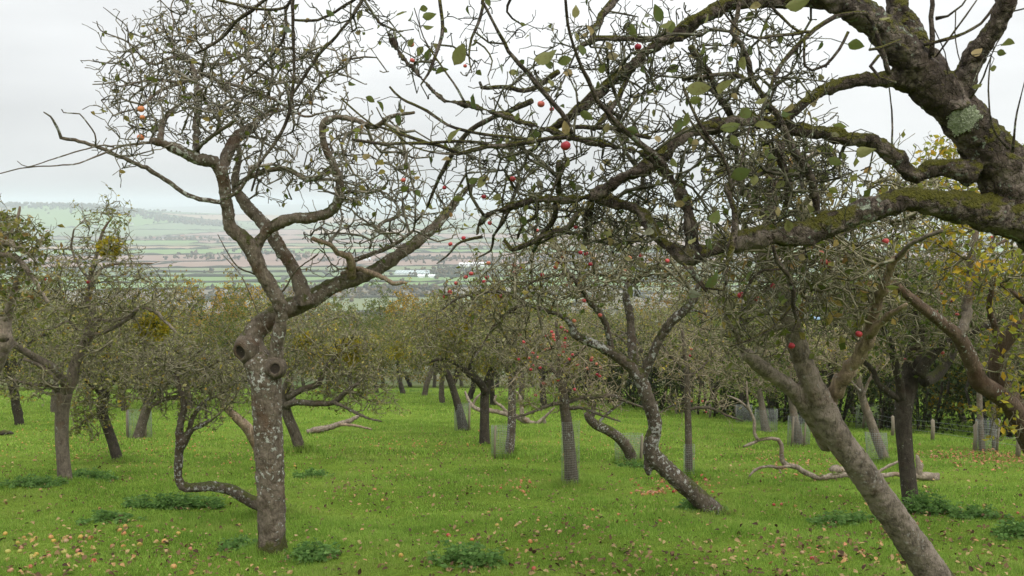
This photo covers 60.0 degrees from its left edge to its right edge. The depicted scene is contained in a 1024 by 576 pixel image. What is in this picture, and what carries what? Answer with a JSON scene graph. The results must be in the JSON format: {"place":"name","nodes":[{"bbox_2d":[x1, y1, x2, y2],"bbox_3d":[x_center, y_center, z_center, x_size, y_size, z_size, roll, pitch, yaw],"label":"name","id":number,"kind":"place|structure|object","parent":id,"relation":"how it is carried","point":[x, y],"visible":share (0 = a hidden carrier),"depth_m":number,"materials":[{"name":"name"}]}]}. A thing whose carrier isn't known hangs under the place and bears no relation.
{"place":"outdoors","nodes":[
{"label":"outdoors","id":0,"kind":"place"},
{"bbox_2d":[0,200,1023,575],"bbox_3d":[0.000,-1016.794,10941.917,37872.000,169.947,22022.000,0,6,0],"label":"ground","id":1,"kind":"structure","parent":0,"point":[414,416],"depth_m":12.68,"materials":[{"name":"plant"}]},
{"bbox_2d":[1,320,53,381],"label":"bushy tree","id":2,"kind":"object","parent":1,"relation":"on","point":[24,356],"visible":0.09,"depth_m":85.30,"materials":[{"name":"green plant"}]},
{"bbox_2d":[0,194,64,372],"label":"apple tree","id":3,"kind":"object","parent":1,"relation":"on","point":[7,242],"visible":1,"depth_m":9.05,"materials":[{"name":"green plant"}]},
{"bbox_2d":[0,473,68,488],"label":"nettle clump","id":4,"kind":"object","parent":1,"relation":"on","point":[31,482],"visible":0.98,"depth_m":11.97,"materials":[{"name":"green plant"}]},
{"bbox_2d":[9,303,123,411],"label":"apple tree","id":5,"kind":"object","parent":1,"relation":"on","point":[52,406],"visible":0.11,"depth_m":36.46,"materials":[{"name":"green plant"}]},
{"bbox_2d":[13,282,132,404],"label":"apple tree","id":6,"kind":"object","parent":1,"relation":"on","point":[67,327],"visible":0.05,"depth_m":43.77,"materials":[{"name":"green plant"}]},
{"bbox_2d":[0,262,169,424],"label":"apple tree","id":7,"kind":"object","parent":1,"relation":"on","point":[17,412],"visible":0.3,"depth_m":26.23,"materials":[{"name":"green plant"}]},
{"bbox_2d":[72,466,118,481],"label":"nettle clump","id":8,"kind":"object","parent":1,"relation":"on","point":[95,474],"visible":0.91,"depth_m":12.86,"materials":[{"name":"green plant"}]},
{"bbox_2d":[0,181,200,480],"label":"apple tree","id":9,"kind":"object","parent":1,"relation":"on","point":[105,249],"visible":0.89,"depth_m":12.10,"materials":[{"name":"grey plant"}]},
{"bbox_2d":[75,508,148,525],"bbox_3d":[-4.191,2.378,9.199,0.666,0.188,0.501,2,6,21],"label":"nettle clump","id":10,"kind":"object","parent":1,"relation":"on","point":[105,515],"visible":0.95,"depth_m":9.18,"materials":[{"name":"green plant"}]},
{"bbox_2d":[53,297,177,460],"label":"apple tree","id":11,"kind":"object","parent":1,"relation":"on","point":[101,403],"visible":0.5,"depth_m":15.15,"materials":[{"name":"green plant"}]},
{"bbox_2d":[63,286,211,410],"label":"apple tree","id":12,"kind":"object","parent":1,"relation":"on","point":[193,325],"visible":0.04,"depth_m":38.58,"materials":[{"name":"green plant"}]},
{"bbox_2d":[126,409,151,437],"bbox_3d":[-9.091,3.296,21.590,0.571,0.804,0.546,0,6,0],"label":"wire guard","id":13,"kind":"object","parent":1,"relation":"on","point":[128,414],"visible":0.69,"depth_m":21.50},
{"bbox_2d":[100,304,207,438],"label":"apple tree","id":14,"kind":"object","parent":1,"relation":"on","point":[141,425],"visible":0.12,"depth_m":21.27,"materials":[{"name":"green plant"}]},
{"bbox_2d":[89,318,256,510],"bbox_3d":[-3.489,1.403,9.540,1.820,2.206,1.527,0,6,0],"label":"apple tree","id":15,"kind":"object","parent":1,"relation":"on","point":[239,494],"visible":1,"depth_m":9.43,"materials":[{"name":"green plant"}]},
{"bbox_2d":[120,491,226,509],"bbox_3d":[-3.971,2.518,10.435,1.299,0.258,0.560,0,6,0],"label":"nettle clump","id":16,"kind":"object","parent":1,"relation":"on","point":[186,501],"visible":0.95,"depth_m":10.35,"materials":[{"name":"green plant"}]},
{"bbox_2d":[139,296,265,398],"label":"apple tree","id":17,"kind":"object","parent":1,"relation":"on","point":[234,334],"visible":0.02,"depth_m":45.64,"materials":[{"name":"green plant"}]},
{"bbox_2d":[125,270,286,408],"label":"apple tree","id":18,"kind":"object","parent":1,"relation":"on","point":[210,335],"visible":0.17,"depth_m":40.60,"materials":[{"name":"green plant"}]},
{"bbox_2d":[161,263,259,387],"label":"autumn tree","id":19,"kind":"object","parent":1,"relation":"on","point":[217,288],"visible":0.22,"depth_m":93.03,"materials":[{"name":"green plant"}]},
{"bbox_2d":[182,351,253,450],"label":"apple tree","id":20,"kind":"object","parent":1,"relation":"on","point":[245,425],"visible":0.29,"depth_m":13.92,"materials":[{"name":"green plant"}]},
{"bbox_2d":[216,534,257,551],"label":"nettle clump","id":21,"kind":"object","parent":1,"relation":"on","point":[227,543],"visible":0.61,"depth_m":7.99,"materials":[{"name":"green plant"}]},
{"bbox_2d":[0,0,476,555],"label":"apple tree","id":22,"kind":"object","parent":1,"relation":"on","point":[266,370],"visible":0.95,"depth_m":7.29,"materials":[{"name":"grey plant"}]},
{"bbox_2d":[209,275,270,370],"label":"autumn tree","id":23,"kind":"object","parent":1,"relation":"on","point":[256,294],"visible":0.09,"depth_m":96.90,"materials":[{"name":"plant"}]},
{"bbox_2d":[176,282,308,375],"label":"apple tree","id":24,"kind":"object","parent":1,"relation":"on","point":[221,317],"visible":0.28,"depth_m":41.23,"materials":[{"name":"green plant"}]},
{"bbox_2d":[231,287,366,399],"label":"apple tree","id":25,"kind":"object","parent":1,"relation":"on","point":[292,389],"visible":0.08,"depth_m":50.56,"materials":[{"name":"green plant"}]},
{"bbox_2d":[259,274,345,375],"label":"autumn tree","id":26,"kind":"object","parent":1,"relation":"on","point":[325,307],"visible":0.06,"depth_m":106.62,"materials":[{"name":"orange plant"}]},
{"bbox_2d":[270,314,340,385],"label":"bushy tree","id":27,"kind":"object","parent":1,"relation":"on","point":[301,376],"visible":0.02,"depth_m":96.19,"materials":[{"name":"green plant"}]},
{"bbox_2d":[282,537,341,564],"bbox_3d":[-1.704,2.244,7.502,0.493,0.223,0.498,0,6,0],"label":"nettle clump","id":28,"kind":"object","parent":1,"relation":"on","point":[305,552],"visible":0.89,"depth_m":7.46,"materials":[{"name":"green plant"}]},
{"bbox_2d":[292,467,335,478],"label":"nettle clump","id":29,"kind":"object","parent":1,"relation":"on","point":[311,473],"visible":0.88,"depth_m":13.25,"materials":[{"name":"green plant"}]},
{"bbox_2d":[231,286,410,451],"bbox_3d":[-3.809,1.663,16.999,2.704,3.391,3.544,-5,8,-43],"label":"apple tree","id":30,"kind":"object","parent":1,"relation":"on","point":[345,347],"visible":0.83,"depth_m":16.70,"materials":[{"name":"green plant"}]},
{"bbox_2d":[286,324,381,397],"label":"apple tree","id":31,"kind":"object","parent":1,"relation":"on","point":[349,365],"visible":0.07,"depth_m":56.60,"materials":[{"name":"green plant"}]},
{"bbox_2d":[286,286,387,379],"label":"bushy tree","id":32,"kind":"object","parent":1,"relation":"on","point":[342,311],"visible":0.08,"depth_m":103.47,"materials":[{"name":"green plant"}]},
{"bbox_2d":[306,415,371,433],"bbox_3d":[-4.569,3.632,23.625,1.838,0.540,0.316,1,6,8],"label":"fallen log","id":33,"kind":"object","parent":1,"relation":"on","point":[325,428],"visible":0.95,"depth_m":23.60,"materials":[{"name":"brown wood"}]},
{"bbox_2d":[1,420,695,467],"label":"windfall apples","id":34,"kind":"object","parent":1,"relation":"on","point":[225,439],"visible":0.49,"depth_m":19.45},
{"bbox_2d":[318,306,392,387],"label":"bushy tree","id":35,"kind":"object","parent":1,"relation":"on","point":[361,327],"visible":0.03,"depth_m":99.35,"materials":[{"name":"green plant"}]},
{"bbox_2d":[306,300,409,393],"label":"apple tree","id":36,"kind":"object","parent":1,"relation":"on","point":[366,324],"visible":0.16,"depth_m":67.09,"materials":[{"name":"green plant"}]},
{"bbox_2d":[331,278,411,385],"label":"bushy tree","id":37,"kind":"object","parent":1,"relation":"on","point":[386,299],"visible":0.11,"depth_m":110.22,"materials":[{"name":"green plant"}]},
{"bbox_2d":[337,307,424,392],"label":"bushy tree","id":38,"kind":"object","parent":1,"relation":"on","point":[383,321],"visible":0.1,"depth_m":72.90,"materials":[{"name":"green plant"}]},
{"bbox_2d":[366,302,440,393],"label":"apple tree","id":39,"kind":"object","parent":1,"relation":"on","point":[401,387],"visible":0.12,"depth_m":70.95,"materials":[{"name":"green plant"}]},
{"bbox_2d":[354,294,462,395],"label":"apple tree","id":40,"kind":"object","parent":1,"relation":"on","point":[426,385],"visible":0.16,"depth_m":62.66,"materials":[{"name":"green plant"}]},
{"bbox_2d":[383,274,438,386],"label":"autumn tree","id":41,"kind":"object","parent":1,"relation":"on","point":[392,309],"visible":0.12,"depth_m":103.76,"materials":[{"name":"plant"}]},
{"bbox_2d":[394,270,429,274],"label":"glasshouse","id":42,"kind":"structure","parent":1,"relation":"on","point":[401,272],"depth_m":1493.84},
{"bbox_2d":[382,300,467,386],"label":"bushy tree","id":43,"kind":"object","parent":1,"relation":"on","point":[434,379],"visible":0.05,"depth_m":101.02,"materials":[{"name":"green plant"}]},
{"bbox_2d":[380,309,486,402],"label":"apple tree","id":44,"kind":"object","parent":1,"relation":"on","point":[441,392],"visible":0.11,"depth_m":47.25,"materials":[{"name":"green plant"}]},
{"bbox_2d":[0,415,878,552],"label":"windfall apples","id":45,"kind":"object","parent":1,"relation":"on","point":[480,445],"visible":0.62,"depth_m":16.00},
{"bbox_2d":[374,279,513,430],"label":"apple tree","id":46,"kind":"object","parent":1,"relation":"on","point":[451,381],"visible":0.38,"depth_m":24.19,"materials":[{"name":"green plant"}]},
{"bbox_2d":[454,403,470,430],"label":"wire guard","id":47,"kind":"object","parent":1,"relation":"on","point":[469,415],"visible":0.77,"depth_m":24.29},
{"bbox_2d":[385,272,548,443],"bbox_3d":[-0.919,1.662,19.846,3.852,3.940,3.003,0,6,0],"label":"apple tree","id":48,"kind":"object","parent":1,"relation":"on","point":[485,386],"visible":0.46,"depth_m":19.69,"materials":[{"name":"green plant"}]},
{"bbox_2d":[427,539,507,569],"bbox_3d":[-0.354,2.140,7.078,0.662,0.284,0.546,0,6,0],"label":"nettle clump","id":49,"kind":"object","parent":1,"relation":"on","point":[474,556],"visible":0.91,"depth_m":7.03,"materials":[{"name":"green plant"}]},
{"bbox_2d":[428,282,547,398],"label":"apple tree","id":50,"kind":"object","parent":1,"relation":"on","point":[470,393],"visible":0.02,"depth_m":54.70,"materials":[{"name":"green plant"}]},
{"bbox_2d":[491,423,509,458],"bbox_3d":[-0.208,2.925,16.967,0.391,0.711,0.389,0,6,0],"label":"wire guard","id":51,"kind":"object","parent":1,"relation":"on","point":[496,439],"visible":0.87,"depth_m":16.81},
{"bbox_2d":[0,201,1017,305],"bbox_3d":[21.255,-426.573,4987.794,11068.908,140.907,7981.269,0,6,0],"label":"distant trees","id":52,"kind":"object","parent":1,"relation":"on","point":[451,270],"visible":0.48,"depth_m":1917.16,"materials":[{"name":"plant"}]},
{"bbox_2d":[0,207,1021,316],"bbox_3d":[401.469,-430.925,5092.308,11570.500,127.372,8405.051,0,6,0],"label":"hedgerows","id":53,"kind":"object","parent":1,"relation":"on","point":[283,278],"visible":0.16,"depth_m":1785.42,"materials":[{"name":"plant"}]},
{"bbox_2d":[0,391,1023,575],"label":"fallen leaves","id":54,"kind":"object","parent":1,"relation":"on","point":[841,553],"depth_m":8.26,"materials":[{"name":"plant"}]},
{"bbox_2d":[458,299,566,457],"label":"apple tree","id":55,"kind":"object","parent":1,"relation":"on","point":[511,425],"visible":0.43,"depth_m":16.66,"materials":[{"name":"green plant"}]},
{"bbox_2d":[446,293,580,404],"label":"apple tree","id":56,"kind":"object","parent":1,"relation":"on","point":[492,395],"visible":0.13,"depth_m":44.12,"materials":[{"name":"green plant"}]},
{"bbox_2d":[456,278,576,398],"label":"apple tree","id":57,"kind":"object","parent":1,"relation":"on","point":[522,385],"visible":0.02,"depth_m":50.81,"materials":[{"name":"green plant"}]},
{"bbox_2d":[478,282,617,408],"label":"apple tree","id":58,"kind":"object","parent":1,"relation":"on","point":[544,372],"visible":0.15,"depth_m":39.66,"materials":[{"name":"green plant"}]},
{"bbox_2d":[496,301,615,398],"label":"bushy tree","id":59,"kind":"object","parent":1,"relation":"on","point":[556,359],"visible":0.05,"depth_m":52.34,"materials":[{"name":"green plant"}]},
{"bbox_2d":[492,317,642,485],"bbox_3d":[0.847,1.636,12.813,2.291,2.669,1.774,0,6,0],"label":"apple tree","id":60,"kind":"object","parent":1,"relation":"on","point":[563,403],"visible":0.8,"depth_m":12.74,"materials":[{"name":"green plant"}]},
{"bbox_2d":[561,421,579,483],"bbox_3d":[0.845,2.395,12.836,0.269,1.000,0.281,0,6,0],"label":"wire guard","id":61,"kind":"object","parent":1,"relation":"on","point":[578,441],"visible":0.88,"depth_m":12.75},
{"bbox_2d":[419,182,754,514],"bbox_3d":[0.772,0.842,9.668,3.612,4.039,2.216,-2,6,-17],"label":"apple tree","id":62,"kind":"object","parent":1,"relation":"on","point":[692,492],"visible":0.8,"depth_m":9.28,"materials":[{"name":"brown plant"}]},
{"bbox_2d":[570,365,638,460],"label":"apple tree","id":63,"kind":"object","parent":1,"relation":"on","point":[621,441],"visible":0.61,"depth_m":15.68,"materials":[{"name":"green plant"}]},
{"bbox_2d":[194,0,1023,362],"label":"apple tree","id":64,"kind":"object","parent":1,"relation":"on","point":[932,84],"visible":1,"depth_m":3.87,"materials":[{"name":"brown plant"}]},
{"bbox_2d":[544,289,697,409],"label":"apple tree","id":65,"kind":"object","parent":1,"relation":"on","point":[623,341],"visible":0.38,"depth_m":37.86,"materials":[{"name":"green plant"}]},
{"bbox_2d":[545,286,697,405],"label":"apple tree","id":66,"kind":"object","parent":1,"relation":"on","point":[601,331],"visible":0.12,"depth_m":42.44,"materials":[{"name":"green plant"}]},
{"bbox_2d":[573,291,680,385],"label":"apple tree","id":67,"kind":"object","parent":1,"relation":"on","point":[622,318],"visible":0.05,"depth_m":49.17,"materials":[{"name":"green plant"}]},
{"bbox_2d":[614,458,643,467],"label":"nettle clump","id":68,"kind":"object","parent":1,"relation":"on","point":[634,463],"visible":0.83,"depth_m":15.30,"materials":[{"name":"green plant"}]},
{"bbox_2d":[615,432,643,461],"bbox_3d":[2.137,2.931,16.176,0.520,0.640,0.519,0,6,0],"label":"wire guard","id":69,"kind":"object","parent":1,"relation":"on","point":[640,445],"visible":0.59,"depth_m":15.99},
{"bbox_2d":[594,280,739,403],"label":"apple tree","id":70,"kind":"object","parent":1,"relation":"on","point":[673,294],"visible":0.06,"depth_m":46.55,"materials":[{"name":"green plant"}]},
{"bbox_2d":[637,255,734,399],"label":"autumn tree","id":71,"kind":"object","parent":1,"relation":"on","point":[672,281],"visible":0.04,"depth_m":52.78,"materials":[{"name":"green plant"}]},
{"bbox_2d":[617,287,762,391],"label":"apple tree","id":72,"kind":"object","parent":1,"relation":"on","point":[668,335],"visible":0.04,"depth_m":40.93,"materials":[{"name":"green plant"}]},
{"bbox_2d":[638,304,744,472],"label":"apple tree","id":73,"kind":"object","parent":1,"relation":"on","point":[687,396],"visible":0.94,"depth_m":13.39,"materials":[{"name":"green plant"}]},
{"bbox_2d":[670,498,728,514],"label":"nettle clump","id":74,"kind":"object","parent":1,"relation":"on","point":[686,504],"visible":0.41,"depth_m":10.12,"materials":[{"name":"green plant"}]},
{"bbox_2d":[623,284,778,412],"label":"apple tree","id":75,"kind":"object","parent":1,"relation":"on","point":[665,341],"visible":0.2,"depth_m":33.50,"materials":[{"name":"green plant"}]},
{"bbox_2d":[658,274,810,420],"bbox_3d":[7.706,2.069,31.053,5.325,5.435,6.279,5,8,43],"label":"apple tree","id":76,"kind":"object","parent":1,"relation":"on","point":[741,398],"visible":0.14,"depth_m":30.46,"materials":[{"name":"green plant"}]},
{"bbox_2d":[736,404,751,422],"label":"wire guard","id":77,"kind":"object","parent":1,"relation":"on","point":[745,410],"visible":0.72,"depth_m":28.80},
{"bbox_2d":[696,331,797,431],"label":"apple tree","id":78,"kind":"object","parent":1,"relation":"on","point":[759,396],"visible":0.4,"depth_m":24.09,"materials":[{"name":"green plant"}]},
{"bbox_2d":[481,451,1023,553],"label":"windfall apples","id":79,"kind":"object","parent":1,"relation":"on","point":[584,525],"visible":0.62,"depth_m":9.53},
{"bbox_2d":[755,408,777,431],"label":"wire guard","id":80,"kind":"object","parent":1,"relation":"on","point":[769,416],"visible":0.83,"depth_m":23.97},
{"bbox_2d":[721,306,833,444],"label":"apple tree","id":81,"kind":"object","parent":1,"relation":"on","point":[790,370],"visible":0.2,"depth_m":19.45,"materials":[{"name":"green plant"}]},
{"bbox_2d":[547,300,1023,437],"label":"hedge","id":82,"kind":"object","parent":1,"relation":"on","point":[885,407],"visible":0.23,"depth_m":27.64,"materials":[{"name":"green plant"}]},
{"bbox_2d":[712,254,878,393],"bbox_3d":[12.115,1.530,36.536,5.601,7.675,8.362,-3,6,-28],"label":"bushy tree","id":83,"kind":"object","parent":1,"relation":"on","point":[797,304],"visible":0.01,"depth_m":36.97,"materials":[{"name":"green plant"}]},
{"bbox_2d":[787,414,809,445],"bbox_3d":[6.353,3.133,19.638,0.479,0.763,0.481,2,6,20],"label":"wire guard","id":84,"kind":"object","parent":1,"relation":"on","point":[791,438],"visible":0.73,"depth_m":19.46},
{"bbox_2d":[678,86,962,575],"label":"apple tree","id":85,"kind":"object","parent":1,"relation":"on","point":[812,397],"visible":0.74,"depth_m":5.34,"materials":[{"name":"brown plant"}]},
{"bbox_2d":[634,444,1023,556],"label":"fallen leaf drift","id":86,"kind":"object","parent":1,"relation":"on","point":[982,462],"visible":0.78,"depth_m":15.43,"materials":[{"name":"plant"}]},
{"bbox_2d":[727,381,939,480],"bbox_3d":[4.810,2.162,13.202,3.211,1.562,0.382,0,6,-5],"label":"fallen branch","id":87,"kind":"object","parent":1,"relation":"on","point":[922,475],"visible":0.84,"depth_m":13.20,"materials":[{"name":"brown wood"}]},
{"bbox_2d":[829,465,845,472],"bbox_3d":[5.271,2.918,14.268,0.343,0.150,0.157,0,6,0],"label":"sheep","id":88,"kind":"object","parent":1,"relation":"on","point":[834,468],"visible":0.59,"depth_m":14.22,"materials":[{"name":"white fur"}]},
{"bbox_2d":[749,246,927,387],"bbox_3d":[10.464,1.645,27.078,5.531,5.981,6.522,0,6,-2],"label":"apple tree","id":89,"kind":"object","parent":1,"relation":"on","point":[827,373],"visible":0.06,"depth_m":26.93,"materials":[{"name":"green plant"}]},
{"bbox_2d":[806,509,877,528],"bbox_3d":[3.533,2.444,9.364,0.844,0.202,0.502,0,6,0],"label":"nettle clump","id":90,"kind":"object","parent":1,"relation":"on","point":[844,518],"visible":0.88,"depth_m":9.35,"materials":[{"name":"green plant"}]},
{"bbox_2d":[676,404,1020,456],"bbox_3d":[9.010,3.754,25.580,2.523,4.247,18.758,-1,6,-8],"label":"wire fence","id":91,"kind":"object","parent":1,"relation":"on","point":[1018,452],"visible":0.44,"depth_m":20.68,"materials":[{"name":"metal"}]},
{"bbox_2d":[793,317,906,460],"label":"apple tree","id":92,"kind":"object","parent":1,"relation":"on","point":[866,410],"visible":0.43,"depth_m":15.28,"materials":[{"name":"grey plant"}]},
{"bbox_2d":[774,295,935,413],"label":"bushy tree","id":93,"kind":"object","parent":1,"relation":"on","point":[853,407],"visible":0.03,"depth_m":33.32,"materials":[{"name":"green plant"}]},
{"bbox_2d":[803,268,919,415],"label":"autumn tree","id":94,"kind":"object","parent":1,"relation":"on","point":[892,403],"visible":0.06,"depth_m":30.54,"materials":[{"name":"green plant"}]},
{"bbox_2d":[855,404,881,428],"bbox_3d":[10.719,3.851,26.669,0.693,0.882,0.702,0,6,0],"label":"wire guard","id":95,"kind":"object","parent":1,"relation":"on","point":[864,420],"visible":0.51,"depth_m":26.43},
{"bbox_2d":[865,432,887,463],"bbox_3d":[6.379,2.795,15.524,0.426,0.630,0.375,0,6,0],"label":"wire guard","id":96,"kind":"object","parent":1,"relation":"on","point":[872,448],"visible":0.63,"depth_m":15.39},
{"bbox_2d":[817,224,1023,504],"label":"apple tree","id":97,"kind":"object","parent":1,"relation":"on","point":[910,376],"visible":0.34,"depth_m":10.16,"materials":[{"name":"green plant"}]},
{"bbox_2d":[817,233,1023,420],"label":"bushy tree","id":98,"kind":"object","parent":1,"relation":"on","point":[929,414],"visible":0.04,"depth_m":29.44,"materials":[{"name":"green plant"}]},
{"bbox_2d":[901,488,962,515],"bbox_3d":[4.641,2.410,10.016,0.568,0.371,0.632,-2,6,-23],"label":"nettle clump","id":99,"kind":"object","parent":1,"relation":"on","point":[922,504],"visible":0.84,"depth_m":9.92,"materials":[{"name":"green plant"}]},
{"bbox_2d":[856,130,1023,452],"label":"apple tree","id":100,"kind":"object","parent":1,"relation":"on","point":[997,388],"visible":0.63,"depth_m":8.25,"materials":[{"name":"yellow plant"}]},
{"bbox_2d":[891,284,1021,422],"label":"bushy tree","id":101,"kind":"object","parent":1,"relation":"on","point":[964,417],"visible":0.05,"depth_m":27.56,"materials":[{"name":"green plant"}]},
{"bbox_2d":[928,503,1012,520],"bbox_3d":[4.984,2.448,9.648,0.714,0.218,0.524,0,6,0],"label":"nettle clump","id":102,"kind":"object","parent":1,"relation":"on","point":[973,511],"visible":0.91,"depth_m":9.54,"materials":[{"name":"green plant"}]},
{"bbox_2d":[918,247,1023,428],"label":"autumn tree","id":103,"kind":"object","parent":1,"relation":"on","point":[930,404],"visible":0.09,"depth_m":25.23,"materials":[{"name":"green plant"}]},
{"bbox_2d":[929,300,1023,450],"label":"apple tree","id":104,"kind":"object","parent":1,"relation":"on","point":[979,400],"visible":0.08,"depth_m":17.62,"materials":[{"name":"green plant"}]},
{"bbox_2d":[949,258,1023,398],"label":"bushy tree","id":105,"kind":"object","parent":1,"relation":"on","point":[1008,305],"visible":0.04,"depth_m":23.25,"materials":[{"name":"green plant"}]},
{"bbox_2d":[973,418,1000,451],"bbox_3d":[9.407,2.931,17.649,0.454,0.753,0.419,0,6,0],"label":"wire guard","id":106,"kind":"object","parent":1,"relation":"on","point":[997,433],"visible":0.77,"depth_m":17.53,"materials":[{"name":"metal"}]},
{"bbox_2d":[989,518,1023,542],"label":"nettle clump","id":107,"kind":"object","parent":1,"relation":"on","point":[1005,530],"visible":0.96,"depth_m":8.22,"materials":[{"name":"green plant"}]},
{"bbox_2d":[0,204,1023,314],"bbox_3d":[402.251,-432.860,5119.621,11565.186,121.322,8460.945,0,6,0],"label":"fields","id":108,"kind":"structure","parent":0,"point":[66,218],"depth_m":2435.32,"materials":[{"name":"green plant"}]},
{"bbox_2d":[0,0,1023,205],"label":"sky","id":109,"kind":"structure","parent":0,"point":[43,43],"materials":[{"name":"white"}]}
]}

